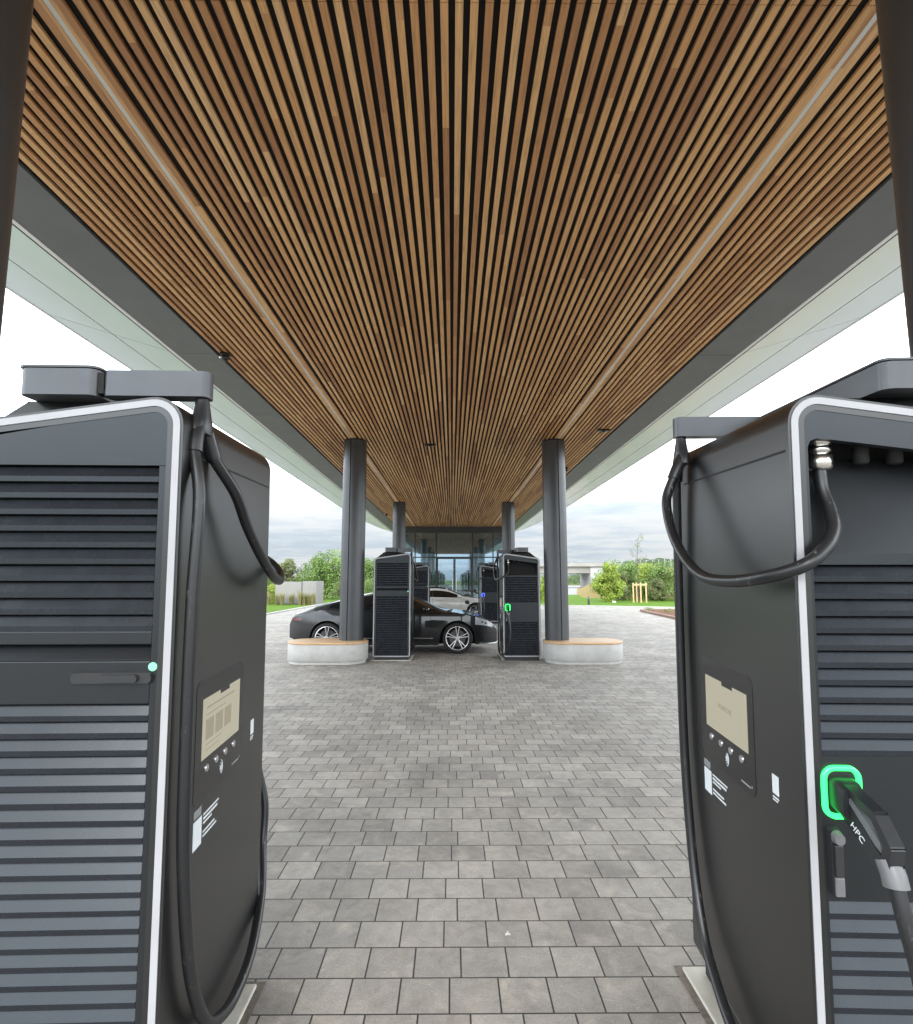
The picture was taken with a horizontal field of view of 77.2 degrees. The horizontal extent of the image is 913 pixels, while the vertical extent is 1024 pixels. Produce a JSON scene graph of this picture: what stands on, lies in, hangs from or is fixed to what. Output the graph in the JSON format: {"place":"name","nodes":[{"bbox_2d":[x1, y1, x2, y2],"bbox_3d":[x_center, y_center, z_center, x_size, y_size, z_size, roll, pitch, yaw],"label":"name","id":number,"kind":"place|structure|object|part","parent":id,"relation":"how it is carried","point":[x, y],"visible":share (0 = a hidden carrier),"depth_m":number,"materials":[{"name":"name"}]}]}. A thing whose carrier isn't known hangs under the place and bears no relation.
{"place":"outdoors","nodes":[
{"label":"outdoors","id":0,"kind":"place"},
{"bbox_2d":[266,596,339,612],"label":"lawn","id":1,"kind":"structure","parent":0,"point":[273,607],"depth_m":34.77,"materials":[{"name":"green plant"}]},
{"bbox_2d":[267,591,271,604],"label":"grass clump","id":2,"kind":"object","parent":1,"relation":"on","point":[268,600],"visible":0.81,"depth_m":37.10,"materials":[{"name":"plant"}]},
{"bbox_2d":[267,584,274,603],"bbox_3d":[-12.776,5.733,39.234,1.511,1.628,1.419,0,-7,0],"label":"shrub","id":3,"kind":"object","parent":1,"relation":"on","point":[272,588],"visible":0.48,"depth_m":38.93,"materials":[{"name":"green plant"}]},
{"bbox_2d":[273,593,279,604],"bbox_3d":[-11.791,5.641,37.397,0.685,0.832,0.643,-2,-7,17],"label":"grass clump","id":4,"kind":"object","parent":1,"relation":"on","point":[275,598],"visible":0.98,"depth_m":37.27,"materials":[{"name":"plant"}]},
{"bbox_2d":[277,592,285,604],"bbox_3d":[-11.309,5.537,37.185,0.660,0.990,0.636,-5,-9,38],"label":"grass clump","id":5,"kind":"object","parent":1,"relation":"on","point":[281,598],"visible":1,"depth_m":37.07,"materials":[{"name":"plant"}]},
{"bbox_2d":[279,558,301,581],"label":"broadleaf tree","id":6,"kind":"object","parent":1,"relation":"on","point":[288,568],"visible":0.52,"depth_m":49.29,"materials":[{"name":"green plant"}]},
{"bbox_2d":[288,594,294,604],"bbox_3d":[-10.792,5.611,37.296,0.689,0.868,0.651,0,-7,0],"label":"grass clump","id":7,"kind":"object","parent":1,"relation":"on","point":[291,600],"visible":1,"depth_m":37.22,"materials":[{"name":"plant"}]},
{"bbox_2d":[275,581,323,603],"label":"screen wall","id":8,"kind":"structure","parent":1,"relation":"on","point":[291,588],"depth_m":37.89,"materials":[{"name":"grey concrete"}]},
{"bbox_2d":[296,591,302,604],"bbox_3d":[-10.119,5.506,37.103,0.645,1.032,0.733,0,-7,0],"label":"grass clump","id":9,"kind":"object","parent":1,"relation":"on","point":[300,597],"visible":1,"depth_m":37.02,"materials":[{"name":"plant"}]},
{"bbox_2d":[299,562,312,580],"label":"broadleaf tree","id":10,"kind":"object","parent":1,"relation":"on","point":[306,570],"visible":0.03,"depth_m":51.18,"materials":[{"name":"green plant"}]},
{"bbox_2d":[302,592,309,604],"bbox_3d":[-9.902,5.583,37.245,0.735,0.912,0.621,-7,-10,44],"label":"grass clump","id":11,"kind":"object","parent":1,"relation":"on","point":[304,599],"visible":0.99,"depth_m":37.13,"materials":[{"name":"plant"}]},
{"bbox_2d":[306,593,310,604],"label":"grass clump","id":12,"kind":"object","parent":1,"relation":"on","point":[308,601],"visible":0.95,"depth_m":37.29,"materials":[{"name":"green plant"}]},
{"bbox_2d":[309,590,316,604],"bbox_3d":[-9.349,5.556,37.179,0.709,0.951,0.695,-7,-10,44],"label":"grass clump","id":13,"kind":"object","parent":1,"relation":"on","point":[312,598],"visible":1,"depth_m":37.08,"materials":[{"name":"plant"}]},
{"bbox_2d":[294,548,340,598],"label":"broadleaf tree","id":14,"kind":"object","parent":1,"relation":"on","point":[325,572],"visible":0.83,"depth_m":48.31,"materials":[{"name":"green plant"}]},
{"bbox_2d":[267,581,579,612],"bbox_3d":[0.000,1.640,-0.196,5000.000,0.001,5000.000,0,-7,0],"label":"ground","id":15,"kind":"structure","parent":0,"point":[459,582],"depth_m":219.87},
{"bbox_2d":[266,602,328,614],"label":"kerb","id":16,"kind":"structure","parent":15,"relation":"on","point":[294,608],"depth_m":31.97,"materials":[{"name":"concrete"}]},
{"bbox_2d":[329,580,340,597],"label":"shrub","id":17,"kind":"object","parent":15,"relation":"on","point":[337,592],"visible":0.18,"depth_m":41.40,"materials":[{"name":"green plant"}]},
{"bbox_2d":[364,578,372,593],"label":"shrub","id":18,"kind":"object","parent":15,"relation":"on","point":[368,586],"visible":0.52,"depth_m":43.40,"materials":[{"name":"green plant"}]},
{"bbox_2d":[364,557,373,591],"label":"broadleaf tree","id":19,"kind":"object","parent":15,"relation":"on","point":[369,569],"visible":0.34,"depth_m":48.96,"materials":[{"name":"green plant"}]},
{"bbox_2d":[268,568,579,584],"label":"distant wood","id":20,"kind":"object","parent":15,"relation":"on","point":[463,581],"visible":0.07,"depth_m":190.13,"materials":[{"name":"green plant"}]},
{"bbox_2d":[540,605,674,607],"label":"kerb","id":21,"kind":"structure","parent":15,"relation":"on","point":[617,606],"depth_m":35.18,"materials":[{"name":"concrete"}]},
{"bbox_2d":[640,609,674,618],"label":"kerb","id":22,"kind":"structure","parent":15,"relation":"on","point":[657,614],"depth_m":27.25,"materials":[{"name":"grey concrete"}]},
{"bbox_2d":[0,289,909,580],"label":"sky","id":23,"kind":"structure","parent":0,"point":[603,525],"materials":[{"name":"white"}]},
{"bbox_2d":[247,605,705,1023],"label":"paving","id":24,"kind":"structure","parent":0,"point":[442,820],"depth_m":3.65,"materials":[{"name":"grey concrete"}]},
{"bbox_2d":[0,0,33,341],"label":"column","id":25,"kind":"structure","parent":24,"relation":"on","point":[16,16],"depth_m":2.36,"materials":[{"name":"metal"}]},
{"bbox_2d":[222,984,256,1023],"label":"concrete pad","id":26,"kind":"object","parent":24,"relation":"on","point":[236,1014],"visible":0.2,"depth_m":2.20,"materials":[{"name":"grey concrete"}]},
{"bbox_2d":[0,364,284,1023],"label":"charging station","id":27,"kind":"object","parent":26,"relation":"on","point":[138,565],"visible":1,"depth_m":1.67,"materials":[{"name":"metal"}]},
{"bbox_2d":[0,412,167,1023],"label":"door panel","id":28,"kind":"structure","parent":27,"relation":"in","point":[36,667],"depth_m":1.65,"materials":[{"name":"black metal"}]},
{"bbox_2d":[239,981,265,1023],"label":"curb","id":29,"kind":"structure","parent":24,"relation":"on","point":[252,1003],"depth_m":2.24,"materials":[{"name":"grey concrete"}]},
{"bbox_2d":[287,638,367,664],"bbox_3d":[-2.603,2.821,11.598,1.604,0.424,0.944,0,-7,0],"label":"bench","id":30,"kind":"object","parent":24,"relation":"on","point":[320,651],"visible":0.95,"depth_m":11.15,"materials":[{"name":"concrete"}]},
{"bbox_2d":[339,437,366,640],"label":"column","id":31,"kind":"structure","parent":24,"relation":"on","point":[351,625],"depth_m":11.81,"materials":[{"name":"metal"}]},
{"bbox_2d":[370,655,413,660],"bbox_3d":[-1.345,3.111,12.089,0.835,0.064,0.845,0,-7,0],"label":"concrete pad","id":32,"kind":"object","parent":24,"relation":"on","point":[410,658],"visible":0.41,"depth_m":11.68,"materials":[{"name":"grey concrete"}]},
{"bbox_2d":[372,547,417,659],"bbox_3d":[-1.288,1.959,12.399,0.891,2.325,1.150,0,-7,0],"label":"charging station","id":33,"kind":"object","parent":32,"relation":"on","point":[393,596],"visible":1,"depth_m":11.86,"materials":[{"name":"grey metal"}]},
{"bbox_2d":[374,555,408,654],"bbox_3d":[-1.339,1.933,11.862,0.718,2.080,0.032,0,-7,0],"label":"door panel","id":34,"kind":"structure","parent":33,"relation":"in","point":[401,559],"depth_m":11.89,"materials":[{"name":"black metal"}]},
{"bbox_2d":[290,592,497,653],"bbox_3d":[-1.435,2.607,13.798,4.821,1.371,2.150,0,-7,0],"label":"car","id":35,"kind":"object","parent":24,"relation":"on","point":[457,631],"visible":0.69,"depth_m":12.89,"materials":[{"name":"black paint"}]},
{"bbox_3d":[-2.374,2.112,13.038,1.151,0.255,0.173,0,-7,-2],"label":"side window","id":36,"kind":"part","parent":35,"relation":"part of","materials":[{"name":"black glass"}]},
{"bbox_3d":[-1.165,2.129,13.052,1.151,0.290,0.184,0,-7,1],"label":"side window","id":37,"kind":"part","parent":35,"relation":"part of","materials":[{"name":"black glass"}]},
{"bbox_2d":[392,501,405,552],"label":"column","id":38,"kind":"structure","parent":24,"relation":"on","point":[399,520],"depth_m":21.74,"materials":[{"name":"metal"}]},
{"bbox_2d":[405,527,501,596],"bbox_3d":[-0.195,3.412,34.226,6.340,4.610,5.420,0,-7,0],"label":"glass lounge","id":39,"kind":"object","parent":24,"relation":"on","point":[436,541],"visible":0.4,"depth_m":35.83,"materials":[{"name":"grey"}]},
{"bbox_2d":[437,558,453,590],"bbox_3d":[-0.599,3.962,31.514,0.961,2.855,0.129,0,-7,0],"label":"door","id":40,"kind":"structure","parent":39,"relation":"in","point":[437,558],"depth_m":31.59,"materials":[{"name":"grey glass"}]},
{"bbox_2d":[6,0,903,531],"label":"canopy","id":41,"kind":"object","parent":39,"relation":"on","point":[486,246],"visible":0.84,"depth_m":4.70,"materials":[{"name":"brown wood"}]},
{"bbox_2d":[219,352,230,360],"bbox_3d":[-3.051,-2.040,7.533,0.118,0.104,0.126,0,-7,0],"label":"security camera","id":42,"kind":"object","parent":41,"relation":"attached to","point":[224,356],"visible":1,"depth_m":7.50,"materials":[{"name":"black plastic"}]},
{"bbox_2d":[597,429,609,432],"bbox_3d":[2.913,-1.611,11.344,0.240,0.055,0.090,0,-7,0],"label":"ceiling sensor","id":43,"kind":"object","parent":41,"relation":"attached to","point":[603,430],"visible":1,"depth_m":11.30,"materials":[{"name":"black plastic"}]},
{"bbox_2d":[454,558,471,596],"bbox_3d":[0.370,3.963,31.522,0.961,2.855,0.129,0,-7,0],"label":"door","id":44,"kind":"structure","parent":39,"relation":"in","point":[455,558],"depth_m":31.60,"materials":[{"name":"grey glass"}]},
{"bbox_2d":[430,586,479,613],"bbox_3d":[-0.659,3.878,24.459,4.821,1.371,2.150,0,-7,0],"label":"car","id":45,"kind":"object","parent":24,"relation":"on","point":[443,597],"visible":0.37,"depth_m":23.56,"materials":[{"name":"white paint"}]},
{"bbox_3d":[-0.389,3.401,23.712,1.151,0.290,0.184,0,-7,1],"label":"side window","id":46,"kind":"part","parent":45,"relation":"part of","materials":[{"name":"black glass"}]},
{"bbox_2d":[502,501,514,554],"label":"column","id":47,"kind":"structure","parent":24,"relation":"on","point":[508,527],"depth_m":21.77,"materials":[{"name":"metal"}]},
{"bbox_2d":[542,437,568,640],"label":"column","id":48,"kind":"structure","parent":24,"relation":"on","point":[555,547],"depth_m":11.85,"materials":[{"name":"metal"}]},
{"bbox_2d":[543,638,622,664],"bbox_3d":[2.567,2.826,11.638,1.604,0.424,0.944,0,-7,0],"label":"bench","id":49,"kind":"object","parent":24,"relation":"on","point":[589,651],"visible":0.97,"depth_m":11.19,"materials":[{"name":"concrete"}]},
{"bbox_2d":[673,965,713,1023],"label":"joint sand","id":50,"kind":"structure","parent":24,"relation":"on","point":[695,997],"depth_m":2.28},
{"bbox_2d":[682,967,723,1023],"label":"concrete pad","id":51,"kind":"object","parent":24,"relation":"on","point":[698,979],"visible":0.2,"depth_m":2.29,"materials":[{"name":"grey concrete"}]},
{"bbox_2d":[662,357,912,1023],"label":"charging station","id":52,"kind":"object","parent":51,"relation":"on","point":[789,527],"visible":1,"depth_m":1.69,"materials":[{"name":"metal"}]},
{"bbox_2d":[875,0,912,356],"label":"column","id":53,"kind":"structure","parent":24,"relation":"on","point":[895,25],"depth_m":2.40,"materials":[{"name":"metal"}]},
{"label":"concrete pad","id":54,"kind":"structure","parent":24,"relation":"on","visible":0},
{"bbox_2d":[493,547,540,659],"bbox_3d":[1.274,1.935,12.194,0.927,2.325,1.171,0,-7,0],"label":"charging station","id":55,"kind":"object","parent":54,"relation":"on","point":[518,602],"visible":1,"depth_m":11.90,"materials":[{"name":"grey metal"}]},
{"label":"concrete pad","id":56,"kind":"structure","parent":24,"relation":"on","visible":0},
{"bbox_2d":[414,562,431,602],"bbox_3d":[-1.397,3.156,22.432,0.891,2.325,1.150,0,-7,0],"label":"charging station","id":57,"kind":"object","parent":56,"relation":"on","point":[422,588],"visible":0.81,"depth_m":21.95,"materials":[{"name":"grey metal"}]},
{"bbox_2d":[414,567,427,601],"bbox_3d":[-1.449,3.130,21.896,0.718,2.080,0.032,0,-7,0],"label":"door panel","id":58,"kind":"structure","parent":57,"relation":"in","point":[416,586],"depth_m":21.92,"materials":[{"name":"black metal"}]},
{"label":"concrete pad","id":59,"kind":"structure","parent":24,"relation":"on","visible":0},
{"bbox_2d":[476,562,498,622],"bbox_3d":[1.235,3.131,22.228,0.927,2.325,1.171,0,-7,0],"label":"charging station","id":60,"kind":"object","parent":59,"relation":"on","point":[487,591],"visible":0.87,"depth_m":21.94,"materials":[{"name":"grey metal"}]},
{"bbox_2d":[444,585,581,594],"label":"road","id":61,"kind":"structure","parent":0,"point":[572,589],"depth_m":129.20,"materials":[{"name":"grey asphalt"}]},
{"bbox_2d":[477,560,653,586],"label":"road bridge","id":62,"kind":"structure","parent":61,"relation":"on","point":[587,571],"depth_m":124.70,"materials":[{"name":"concrete"}]},
{"bbox_2d":[476,595,674,606],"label":"lawn","id":63,"kind":"structure","parent":0,"point":[581,600],"depth_m":41.26,"materials":[{"name":"green plant"}]},
{"bbox_2d":[540,575,543,600],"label":"bush","id":64,"kind":"object","parent":63,"relation":"on","point":[542,590],"visible":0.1,"depth_m":44.15,"materials":[{"name":"green plant"}]},
{"bbox_2d":[592,561,625,601],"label":"bush","id":65,"kind":"object","parent":63,"relation":"on","point":[607,585],"visible":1,"depth_m":42.69,"materials":[{"name":"green plant"}]},
{"bbox_2d":[612,571,628,599],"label":"bush","id":66,"kind":"object","parent":63,"relation":"on","point":[624,576],"visible":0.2,"depth_m":45.51,"materials":[{"name":"green plant"}]},
{"bbox_2d":[616,559,648,599],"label":"bush","id":67,"kind":"object","parent":63,"relation":"on","point":[627,570],"visible":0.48,"depth_m":46.87,"materials":[{"name":"green plant"}]},
{"bbox_2d":[622,561,642,595],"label":"bush","id":68,"kind":"object","parent":63,"relation":"on","point":[635,570],"visible":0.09,"depth_m":51.57,"materials":[{"name":"green plant"}]},
{"bbox_2d":[630,533,645,602],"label":"young tree","id":69,"kind":"object","parent":63,"relation":"on","point":[637,560],"visible":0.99,"depth_m":41.49,"materials":[{"name":"green plant"}]},
{"bbox_2d":[632,583,646,602],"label":"tree stakes","id":70,"kind":"object","parent":63,"relation":"on","point":[640,584],"visible":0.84,"depth_m":40.94,"materials":[{"name":"beige wood"}]},
{"bbox_2d":[638,559,663,578],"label":"bush","id":71,"kind":"object","parent":63,"relation":"on","point":[652,562],"visible":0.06,"depth_m":55.81,"materials":[{"name":"green plant"}]},
{"bbox_2d":[642,561,673,599],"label":"bush","id":72,"kind":"object","parent":63,"relation":"on","point":[663,573],"visible":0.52,"depth_m":46.61,"materials":[{"name":"green plant"}]},
{"bbox_2d":[647,578,671,600],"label":"bush","id":73,"kind":"object","parent":63,"relation":"on","point":[655,586],"visible":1,"depth_m":44.06,"materials":[{"name":"green plant"}]},
{"bbox_2d":[568,558,673,582],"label":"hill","id":74,"kind":"structure","parent":0,"point":[644,560],"depth_m":416.26,"materials":[{"name":"green plant"}]},
{"bbox_2d":[576,568,674,597],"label":"embankment","id":75,"kind":"structure","parent":0,"point":[585,592],"depth_m":57.41,"materials":[{"name":"beige sand"}]},
{"bbox_2d":[589,559,624,591],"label":"bush","id":76,"kind":"object","parent":75,"relation":"on","point":[597,575],"visible":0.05,"depth_m":55.40,"materials":[{"name":"green plant"}]},
{"bbox_2d":[635,563,657,598],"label":"bush","id":77,"kind":"object","parent":75,"relation":"on","point":[644,568],"visible":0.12,"depth_m":50.63,"materials":[{"name":"green plant"}]},
{"bbox_2d":[648,610,674,615],"bbox_3d":[34.574,4.614,25.354,50.450,0.001,10.900,0,-7,0],"label":"planting bed","id":78,"kind":"object","parent":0,"point":[672,613],"visible":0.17,"depth_m":28.14,"materials":[{"name":"brown soil"}]},
{"bbox_2d":[644,607,672,611],"bbox_3d":[13.408,4.911,28.088,7.196,0.370,4.237,0,-7,0],"label":"ground cover","id":79,"kind":"object","parent":78,"relation":"on","point":[664,610],"visible":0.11,"depth_m":28.88,"materials":[{"name":"green plant"}]}
]}

